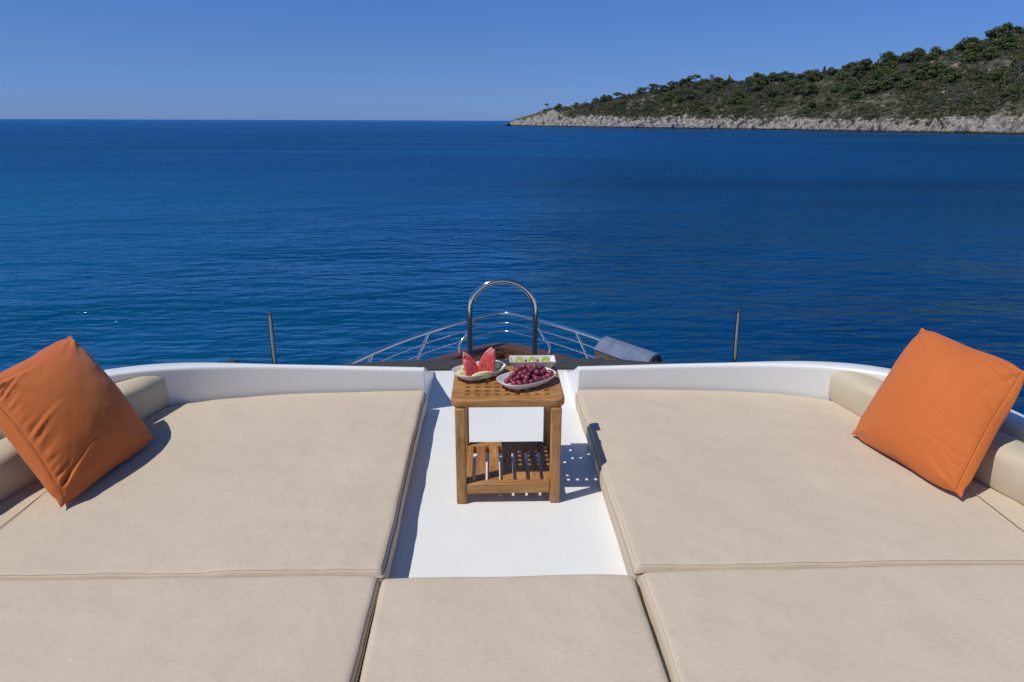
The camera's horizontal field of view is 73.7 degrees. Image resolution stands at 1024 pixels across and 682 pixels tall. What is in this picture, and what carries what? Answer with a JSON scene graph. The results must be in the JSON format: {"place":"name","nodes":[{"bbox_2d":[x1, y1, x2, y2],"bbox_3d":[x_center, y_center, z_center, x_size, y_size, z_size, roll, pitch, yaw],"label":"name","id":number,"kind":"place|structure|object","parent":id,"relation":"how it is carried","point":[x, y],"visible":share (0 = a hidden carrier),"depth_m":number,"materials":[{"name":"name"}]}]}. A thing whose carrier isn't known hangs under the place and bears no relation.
{"place":"outdoors","nodes":[
{"label":"outdoors","id":0,"kind":"place"},
{"bbox_2d":[0,119,1023,414],"bbox_3d":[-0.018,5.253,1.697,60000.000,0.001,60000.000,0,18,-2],"label":"sea","id":1,"kind":"structure","parent":0,"point":[138,241],"depth_m":33.33,"materials":[{"name":"liquid"}]},
{"bbox_2d":[0,278,1023,578],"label":"motor yacht","id":2,"kind":"object","parent":1,"relation":"on","point":[446,534],"visible":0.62,"depth_m":3.47,"materials":[{"name":"white plastic"}]},
{"bbox_2d":[0,575,381,681],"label":"sun pad","id":3,"kind":"object","parent":2,"relation":"on","point":[301,628],"visible":0.95,"depth_m":1.96,"materials":[{"name":"beige fabric"}]},
{"bbox_2d":[0,391,426,580],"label":"sun pad","id":4,"kind":"object","parent":2,"relation":"on","point":[295,484],"visible":0.77,"depth_m":2.62,"materials":[{"name":"beige fabric"}]},
{"bbox_2d":[0,336,153,506],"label":"pillow","id":5,"kind":"object","parent":4,"relation":"on","point":[72,425],"visible":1,"depth_m":2.70,"materials":[{"name":"orange fabric"}]},
{"bbox_2d":[0,376,168,501],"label":"bolster","id":6,"kind":"object","parent":4,"relation":"on","point":[146,396],"visible":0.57,"depth_m":3.23,"materials":[{"name":"beige fabric"}]},
{"bbox_2d":[451,366,564,503],"bbox_3d":[-0.022,0.394,2.967,0.458,0.464,0.407,0,18,-2],"label":"side table","id":7,"kind":"object","parent":2,"relation":"on","point":[549,397],"visible":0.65,"depth_m":2.83,"materials":[{"name":"brown wood"}]},
{"bbox_2d":[452,360,505,380],"bbox_3d":[-0.142,0.133,2.953,0.242,0.040,0.158,-12,21,-32],"label":"oval plate","id":8,"kind":"object","parent":7,"relation":"on","point":[495,373],"visible":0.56,"depth_m":2.92,"materials":[{"name":"white ceramic"}]},
{"bbox_2d":[455,370,465,376],"bbox_3d":[-0.209,0.139,2.900,0.064,0.026,0.030,-2,18,-7],"label":"melon slice","id":9,"kind":"object","parent":8,"relation":"on","point":[462,372],"visible":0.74,"depth_m":2.89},
{"bbox_2d":[462,352,477,369],"bbox_3d":[-0.178,0.095,2.947,0.070,0.102,0.029,-3,12,-11],"label":"watermelon slice","id":10,"kind":"object","parent":8,"relation":"on","point":[467,356],"visible":0.33,"depth_m":2.93,"materials":[{"name":"red food"}]},
{"bbox_2d":[464,359,477,375],"bbox_3d":[-0.174,0.118,2.903,0.059,0.087,0.029,-8,5,-23],"label":"watermelon slice","id":11,"kind":"object","parent":8,"relation":"on","point":[470,369],"visible":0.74,"depth_m":2.89,"materials":[{"name":"red food"}]},
{"bbox_2d":[471,371,493,379],"bbox_3d":[-0.125,0.144,2.885,0.110,0.026,0.031,-9,20,-26],"label":"melon slice","id":12,"kind":"object","parent":8,"relation":"on","point":[489,373],"visible":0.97,"depth_m":2.88,"materials":[{"name":"food"}]},
{"bbox_2d":[478,347,492,366],"bbox_3d":[-0.116,0.084,2.963,0.070,0.114,0.028,-2,12,-7],"label":"watermelon slice","id":13,"kind":"object","parent":8,"relation":"on","point":[486,351],"visible":0.2,"depth_m":2.95,"materials":[{"name":"red food"}]},
{"bbox_2d":[477,349,495,376],"bbox_3d":[-0.110,0.092,2.927,0.076,0.122,0.028,4,10,12],"label":"watermelon slice","id":14,"kind":"object","parent":8,"relation":"on","point":[488,362],"visible":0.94,"depth_m":2.91,"materials":[{"name":"red food"}]},
{"bbox_2d":[496,367,555,389],"bbox_3d":[0.060,0.162,2.864,0.267,0.040,0.162,-12,22,-33],"label":"oval plate","id":15,"kind":"object","parent":7,"relation":"on","point":[500,378],"visible":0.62,"depth_m":2.81,"materials":[{"name":"white ceramic"}]},
{"bbox_2d":[504,363,553,384],"bbox_3d":[0.067,0.138,2.864,0.220,0.064,0.154,-6,19,-18],"label":"grape bunch","id":16,"kind":"object","parent":15,"relation":"on","point":[523,374],"visible":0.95,"depth_m":2.84,"materials":[{"name":"purple"}]},
{"bbox_2d":[509,355,555,367],"bbox_3d":[0.091,0.100,3.045,0.204,0.046,0.089,0,18,-2],"label":"square dish","id":17,"kind":"object","parent":7,"relation":"on","point":[551,363],"visible":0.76,"depth_m":3.02,"materials":[{"name":"white ceramic"}]},
{"bbox_2d":[514,356,523,361],"bbox_3d":[0.031,0.091,3.045,0.046,0.046,0.014,1,-16,4],"label":"kiwi slice","id":18,"kind":"object","parent":17,"relation":"in","point":[518,359],"visible":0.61,"depth_m":3.04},
{"bbox_2d":[527,356,536,361],"bbox_3d":[0.088,0.090,3.046,0.046,0.046,0.014,1,-16,1],"label":"kiwi slice","id":19,"kind":"object","parent":17,"relation":"in","point":[531,359],"visible":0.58,"depth_m":3.04,"materials":[{"name":"food"}]},
{"bbox_2d":[540,356,549,361],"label":"kiwi slice","id":20,"kind":"object","parent":17,"relation":"in","point":[544,359],"visible":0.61,"depth_m":3.04,"materials":[{"name":"food"}]},
{"bbox_2d":[341,358,676,370],"bbox_3d":[-0.478,0.446,4.787,4.224,0.823,1.260,0,18,-2],"label":"windscreen cover","id":21,"kind":"object","parent":2,"relation":"on","point":[559,364],"visible":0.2,"depth_m":4.42,"materials":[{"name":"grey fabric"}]},
{"bbox_2d":[360,574,669,681],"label":"sun pad","id":22,"kind":"object","parent":2,"relation":"on","point":[574,628],"visible":1,"depth_m":1.96,"materials":[{"name":"beige fabric"}]},
{"bbox_2d":[575,389,1023,582],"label":"sun pad","id":23,"kind":"object","parent":2,"relation":"on","point":[698,480],"visible":0.81,"depth_m":2.68,"materials":[{"name":"beige fabric"}]},
{"bbox_2d":[828,371,1023,504],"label":"bolster","id":24,"kind":"object","parent":23,"relation":"on","point":[1001,468],"visible":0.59,"depth_m":2.74,"materials":[{"name":"beige fabric"}]},
{"bbox_2d":[852,328,1023,496],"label":"pillow","id":25,"kind":"object","parent":23,"relation":"on","point":[938,409],"visible":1,"depth_m":2.78,"materials":[{"name":"orange fabric"}]},
{"bbox_2d":[637,564,1023,681],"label":"sun pad","id":26,"kind":"object","parent":2,"relation":"on","point":[927,623],"visible":0.97,"depth_m":1.99,"materials":[{"name":"beige fabric"}]},
{"bbox_2d":[0,0,1023,120],"label":"sky","id":27,"kind":"structure","parent":0,"point":[473,60],"materials":[{"name":"blue"}]},
{"bbox_2d":[594,336,661,361],"bbox_3d":[1.712,0.531,10.276,0.351,0.964,1.069,-13,22,-36],"label":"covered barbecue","id":28,"kind":"object","parent":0,"point":[607,348],"visible":0.42,"depth_m":10.15,"materials":[{"name":"grey fabric"}]},
{"bbox_2d":[503,33,1023,134],"bbox_3d":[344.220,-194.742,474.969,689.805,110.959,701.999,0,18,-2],"label":"headland terrain","id":29,"kind":"structure","parent":0,"point":[1000,122],"depth_m":428.74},
{"bbox_2d":[659,85,668,90],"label":"pine tree","id":30,"kind":"object","parent":29,"relation":"on","point":[663,87],"visible":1,"depth_m":601.64,"materials":[{"name":"green plant"}]},
{"bbox_2d":[661,93,671,101],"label":"pine tree","id":31,"kind":"object","parent":29,"relation":"on","point":[667,96],"visible":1,"depth_m":572.75,"materials":[{"name":"green plant"}]},
{"bbox_2d":[666,81,677,88],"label":"pine tree","id":32,"kind":"object","parent":29,"relation":"on","point":[673,85],"visible":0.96,"depth_m":600.21,"materials":[{"name":"green plant"}]},
{"bbox_2d":[674,95,684,102],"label":"pine tree","id":33,"kind":"object","parent":29,"relation":"on","point":[679,98],"visible":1,"depth_m":555.78,"materials":[{"name":"green plant"}]},
{"bbox_2d":[680,89,700,98],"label":"pine tree","id":34,"kind":"object","parent":29,"relation":"on","point":[690,91],"visible":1,"depth_m":549.76,"materials":[{"name":"green plant"}]},
{"bbox_2d":[688,74,700,79],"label":"pine tree","id":35,"kind":"object","parent":29,"relation":"on","point":[693,76],"visible":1,"depth_m":589.47,"materials":[{"name":"green plant"}]},
{"bbox_2d":[699,106,709,111],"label":"pine tree","id":36,"kind":"object","parent":29,"relation":"on","point":[703,109],"visible":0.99,"depth_m":520.59,"materials":[{"name":"green plant"}]},
{"bbox_2d":[706,83,718,89],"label":"pine tree","id":37,"kind":"object","parent":29,"relation":"on","point":[711,86],"visible":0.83,"depth_m":557.98,"materials":[{"name":"green plant"}]},
{"bbox_2d":[712,77,723,83],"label":"pine tree","id":38,"kind":"object","parent":29,"relation":"on","point":[718,79],"visible":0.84,"depth_m":572.75,"materials":[{"name":"green plant"}]},
{"bbox_2d":[726,97,735,103],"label":"pine tree","id":39,"kind":"object","parent":29,"relation":"on","point":[732,99],"visible":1,"depth_m":516.98,"materials":[{"name":"green plant"}]},
{"bbox_2d":[730,89,746,99],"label":"pine tree","id":40,"kind":"object","parent":29,"relation":"on","point":[736,94],"visible":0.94,"depth_m":525.53,"materials":[{"name":"green plant"}]},
{"bbox_2d":[733,105,745,111],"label":"pine tree","id":41,"kind":"object","parent":29,"relation":"on","point":[740,107],"visible":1,"depth_m":498.14,"materials":[{"name":"green plant"}]},
{"bbox_2d":[740,83,750,93],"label":"dead tree","id":42,"kind":"object","parent":29,"relation":"on","point":[744,87],"visible":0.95,"depth_m":537.73,"materials":[{"name":"grey plant"}]},
{"bbox_2d":[739,79,755,87],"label":"pine tree","id":43,"kind":"object","parent":29,"relation":"on","point":[746,81],"visible":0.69,"depth_m":547.30,"materials":[{"name":"green plant"}]},
{"bbox_2d":[748,83,762,90],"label":"pine tree","id":44,"kind":"object","parent":29,"relation":"on","point":[755,87],"visible":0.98,"depth_m":533.86,"materials":[{"name":"green plant"}]},
{"bbox_2d":[755,74,769,84],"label":"pine tree","id":45,"kind":"object","parent":29,"relation":"on","point":[759,80],"visible":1,"depth_m":544.69,"materials":[{"name":"green plant"}]},
{"bbox_2d":[761,86,776,95],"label":"pine tree","id":46,"kind":"object","parent":29,"relation":"on","point":[772,91],"visible":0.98,"depth_m":512.65,"materials":[{"name":"green plant"}]},
{"bbox_2d":[773,99,785,106],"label":"pine tree","id":47,"kind":"object","parent":29,"relation":"on","point":[780,101],"visible":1,"depth_m":482.23,"materials":[{"name":"green plant"}]},
{"bbox_2d":[542,29,1023,127],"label":"scrub","id":48,"kind":"object","parent":29,"relation":"on","point":[924,109],"visible":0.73,"depth_m":435.52,"materials":[{"name":"green plant"}]},
{"bbox_2d":[778,71,789,80],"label":"pine tree","id":49,"kind":"object","parent":29,"relation":"on","point":[783,75],"visible":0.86,"depth_m":542.06,"materials":[{"name":"green plant"}]},
{"bbox_2d":[782,80,796,90],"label":"pine tree","id":50,"kind":"object","parent":29,"relation":"on","point":[789,83],"visible":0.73,"depth_m":506.97,"materials":[{"name":"green plant"}]},
{"bbox_2d":[791,85,801,94],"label":"pine tree","id":51,"kind":"object","parent":29,"relation":"on","point":[799,87],"visible":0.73,"depth_m":494.34,"materials":[{"name":"green plant"}]},
{"bbox_2d":[792,79,803,86],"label":"pine tree","id":52,"kind":"object","parent":29,"relation":"on","point":[799,82],"visible":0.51,"depth_m":509.39,"materials":[{"name":"green plant"}]},
{"bbox_2d":[792,73,804,80],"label":"pine tree","id":53,"kind":"object","parent":29,"relation":"on","point":[799,76],"visible":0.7,"depth_m":524.33,"materials":[{"name":"green plant"}]},
{"bbox_2d":[800,82,818,95],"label":"pine tree","id":54,"kind":"object","parent":29,"relation":"on","point":[810,86],"visible":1,"depth_m":480.12,"materials":[{"name":"green plant"}]},
{"bbox_2d":[804,100,817,107],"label":"pine tree","id":55,"kind":"object","parent":29,"relation":"on","point":[811,102],"visible":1,"depth_m":454.85,"materials":[{"name":"green plant"}]},
{"bbox_2d":[808,71,824,80],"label":"pine tree","id":56,"kind":"object","parent":29,"relation":"on","point":[816,77],"visible":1,"depth_m":506.33,"materials":[{"name":"green plant"}]},
{"bbox_2d":[824,67,835,74],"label":"pine tree","id":57,"kind":"object","parent":29,"relation":"on","point":[829,71],"visible":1,"depth_m":506.35,"materials":[{"name":"green plant"}]},
{"bbox_2d":[835,71,850,79],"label":"pine tree","id":58,"kind":"object","parent":29,"relation":"on","point":[842,74],"visible":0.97,"depth_m":482.64,"materials":[{"name":"green plant"}]},
{"bbox_2d":[842,62,855,71],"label":"pine tree","id":59,"kind":"object","parent":29,"relation":"on","point":[849,64],"visible":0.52,"depth_m":487.85,"materials":[{"name":"green plant"}]},
{"bbox_2d":[843,82,858,91],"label":"pine tree","id":60,"kind":"object","parent":29,"relation":"on","point":[849,88],"visible":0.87,"depth_m":448.45,"materials":[{"name":"green plant"}]},
{"bbox_2d":[846,76,856,83],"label":"pine tree","id":61,"kind":"object","parent":29,"relation":"on","point":[851,79],"visible":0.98,"depth_m":467.72,"materials":[{"name":"green plant"}]},
{"bbox_2d":[847,90,860,98],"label":"pine tree","id":62,"kind":"object","parent":29,"relation":"on","point":[855,92],"visible":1,"depth_m":429.82,"materials":[{"name":"green plant"}]},
{"bbox_2d":[849,65,865,75],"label":"pine tree","id":63,"kind":"object","parent":29,"relation":"on","point":[855,70],"visible":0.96,"depth_m":473.95,"materials":[{"name":"green plant"}]},
{"bbox_2d":[857,58,873,68],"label":"pine tree","id":64,"kind":"object","parent":29,"relation":"on","point":[863,62],"visible":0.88,"depth_m":479.39,"materials":[{"name":"green plant"}]},
{"bbox_2d":[861,79,881,92],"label":"pine tree","id":65,"kind":"object","parent":29,"relation":"on","point":[871,83],"visible":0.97,"depth_m":431.03,"materials":[{"name":"green plant"}]},
{"bbox_2d":[870,68,888,78],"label":"pine tree","id":66,"kind":"object","parent":29,"relation":"on","point":[875,75],"visible":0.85,"depth_m":448.66,"materials":[{"name":"green plant"}]},
{"bbox_2d":[877,79,893,89],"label":"pine tree","id":67,"kind":"object","parent":29,"relation":"on","point":[886,84],"visible":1,"depth_m":424.75,"materials":[{"name":"green plant"}]},
{"bbox_2d":[877,51,895,62],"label":"pine tree","id":68,"kind":"object","parent":29,"relation":"on","point":[886,56],"visible":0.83,"depth_m":471.93,"materials":[{"name":"green plant"}]},
{"bbox_2d":[880,68,892,76],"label":"pine tree","id":69,"kind":"object","parent":29,"relation":"on","point":[889,70],"visible":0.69,"depth_m":444.63,"materials":[{"name":"green plant"}]},
{"bbox_2d":[878,76,894,83],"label":"pine tree","id":70,"kind":"object","parent":29,"relation":"on","point":[882,78],"visible":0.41,"depth_m":431.56,"materials":[{"name":"green plant"}]},
{"bbox_2d":[883,60,897,68],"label":"pine tree","id":71,"kind":"object","parent":29,"relation":"on","point":[894,64],"visible":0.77,"depth_m":458.46,"materials":[{"name":"green plant"}]},
{"bbox_2d":[889,71,903,80],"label":"pine tree","id":72,"kind":"object","parent":29,"relation":"on","point":[894,74],"visible":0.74,"depth_m":434.89,"materials":[{"name":"green plant"}]},
{"bbox_2d":[895,63,907,71],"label":"dead tree","id":73,"kind":"object","parent":29,"relation":"on","point":[901,69],"visible":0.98,"depth_m":447.30,"materials":[{"name":"grey plant"}]},
{"bbox_2d":[897,78,916,87],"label":"pine tree","id":74,"kind":"object","parent":29,"relation":"on","point":[906,81],"visible":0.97,"depth_m":413.95,"materials":[{"name":"green plant"}]},
{"bbox_2d":[897,51,918,62],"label":"pine tree","id":75,"kind":"object","parent":29,"relation":"on","point":[906,55],"visible":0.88,"depth_m":459.29,"materials":[{"name":"green plant"}]},
{"bbox_2d":[905,50,922,61],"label":"pine tree","id":76,"kind":"object","parent":29,"relation":"on","point":[916,57],"visible":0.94,"depth_m":456.44,"materials":[{"name":"green plant"}]},
{"bbox_2d":[908,63,924,72],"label":"pine tree","id":77,"kind":"object","parent":29,"relation":"on","point":[914,68],"visible":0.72,"depth_m":432.55,"materials":[{"name":"green plant"}]},
{"bbox_2d":[911,69,927,79],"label":"pine tree","id":78,"kind":"object","parent":29,"relation":"on","point":[922,73],"visible":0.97,"depth_m":418.32,"materials":[{"name":"green plant"}]},
{"bbox_2d":[914,47,926,55],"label":"pine tree","id":79,"kind":"object","parent":29,"relation":"on","point":[921,50],"visible":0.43,"depth_m":462.73,"materials":[{"name":"green plant"}]},
{"bbox_2d":[919,62,932,70],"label":"pine tree","id":80,"kind":"object","parent":29,"relation":"on","point":[925,68],"visible":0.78,"depth_m":429.15,"materials":[{"name":"green plant"}]},
{"bbox_2d":[925,52,938,58],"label":"pine tree","id":81,"kind":"object","parent":29,"relation":"on","point":[933,54],"visible":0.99,"depth_m":448.82,"materials":[{"name":"green plant"}]},
{"bbox_2d":[929,46,942,54],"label":"pine tree","id":82,"kind":"object","parent":29,"relation":"on","point":[936,49],"visible":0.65,"depth_m":454.09,"materials":[{"name":"green plant"}]},
{"bbox_2d":[927,61,948,76],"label":"pine tree","id":83,"kind":"object","parent":29,"relation":"on","point":[936,66],"visible":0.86,"depth_m":412.72,"materials":[{"name":"green plant"}]},
{"bbox_2d":[937,66,957,78],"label":"pine tree","id":84,"kind":"object","parent":29,"relation":"on","point":[948,70],"visible":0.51,"depth_m":403.63,"materials":[{"name":"green plant"}]},
{"bbox_2d":[942,71,962,82],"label":"pine tree","id":85,"kind":"object","parent":29,"relation":"on","point":[952,76],"visible":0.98,"depth_m":396.47,"materials":[{"name":"green plant"}]},
{"bbox_2d":[946,87,958,95],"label":"dead tree","id":86,"kind":"object","parent":29,"relation":"on","point":[956,90],"visible":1,"depth_m":378.95,"materials":[{"name":"grey plant"}]},
{"bbox_2d":[954,37,972,48],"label":"pine tree","id":87,"kind":"object","parent":29,"relation":"on","point":[961,44],"visible":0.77,"depth_m":442.30,"materials":[{"name":"green plant"}]},
{"bbox_2d":[958,99,969,105],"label":"pine tree","id":88,"kind":"object","parent":29,"relation":"on","point":[965,102],"visible":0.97,"depth_m":363.57,"materials":[{"name":"green plant"}]},
{"bbox_2d":[962,52,977,61],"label":"pine tree","id":89,"kind":"object","parent":29,"relation":"on","point":[970,56],"visible":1,"depth_m":416.10,"materials":[{"name":"green plant"}]},
{"bbox_2d":[963,42,981,52],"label":"pine tree","id":90,"kind":"object","parent":29,"relation":"on","point":[968,46],"visible":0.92,"depth_m":428.63,"materials":[{"name":"green plant"}]},
{"bbox_2d":[964,66,980,76],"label":"dead tree","id":91,"kind":"object","parent":29,"relation":"on","point":[971,74],"visible":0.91,"depth_m":391.54,"materials":[{"name":"grey plant"}]},
{"bbox_2d":[963,65,983,75],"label":"pine tree","id":92,"kind":"object","parent":29,"relation":"on","point":[969,69],"visible":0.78,"depth_m":394.51,"materials":[{"name":"green plant"}]},
{"bbox_2d":[962,37,985,49],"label":"pine tree","id":93,"kind":"object","parent":29,"relation":"on","point":[973,39],"visible":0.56,"depth_m":438.37,"materials":[{"name":"green plant"}]},
{"bbox_2d":[970,75,984,79],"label":"pine tree","id":94,"kind":"object","parent":29,"relation":"on","point":[975,76],"visible":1,"depth_m":385.39,"materials":[{"name":"green plant"}]},
{"bbox_2d":[982,88,993,92],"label":"pine tree","id":95,"kind":"object","parent":29,"relation":"on","point":[986,90],"visible":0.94,"depth_m":365.49,"materials":[{"name":"green plant"}]},
{"bbox_2d":[982,47,998,57],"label":"pine tree","id":96,"kind":"object","parent":29,"relation":"on","point":[990,52],"visible":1,"depth_m":408.58,"materials":[{"name":"green plant"}]},
{"bbox_2d":[985,26,1000,37],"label":"pine tree","id":97,"kind":"object","parent":29,"relation":"on","point":[993,31],"visible":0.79,"depth_m":441.89,"materials":[{"name":"green plant"}]},
{"bbox_2d":[989,70,1006,80],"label":"pine tree","id":98,"kind":"object","parent":29,"relation":"on","point":[996,74],"visible":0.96,"depth_m":375.44,"materials":[{"name":"green plant"}]},
{"bbox_2d":[997,22,1013,31],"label":"pine tree","id":99,"kind":"object","parent":29,"relation":"on","point":[1006,25],"visible":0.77,"depth_m":435.72,"materials":[{"name":"green plant"}]},
{"bbox_2d":[994,30,1020,43],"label":"pine tree","id":100,"kind":"object","parent":29,"relation":"on","point":[1006,33],"visible":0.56,"depth_m":418.88,"materials":[{"name":"green plant"}]},
{"bbox_2d":[997,37,1020,46],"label":"pine tree","id":101,"kind":"object","parent":29,"relation":"on","point":[1007,41],"visible":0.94,"depth_m":412.03,"materials":[{"name":"green plant"}]},
{"bbox_2d":[1001,88,1019,97],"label":"pine tree","id":102,"kind":"object","parent":29,"relation":"on","point":[1009,91],"visible":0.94,"depth_m":352.05,"materials":[{"name":"green plant"}]},
{"bbox_2d":[1004,43,1016,49],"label":"pine tree","id":103,"kind":"object","parent":29,"relation":"on","point":[1008,47],"visible":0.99,"depth_m":409.63,"materials":[{"name":"green plant"}]},
{"bbox_2d":[1010,56,1023,66],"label":"pine tree","id":104,"kind":"object","parent":29,"relation":"on","point":[1015,59],"visible":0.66,"depth_m":383.37,"materials":[{"name":"green plant"}]},
{"bbox_2d":[1012,60,1023,73],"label":"dead tree","id":105,"kind":"object","parent":29,"relation":"on","point":[1020,64],"visible":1,"depth_m":377.20,"materials":[{"name":"grey plant"}]},
{"bbox_2d":[1013,26,1023,32],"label":"pine tree","id":106,"kind":"object","parent":29,"relation":"on","point":[1018,29],"visible":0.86,"depth_m":435.81,"materials":[{"name":"green plant"}]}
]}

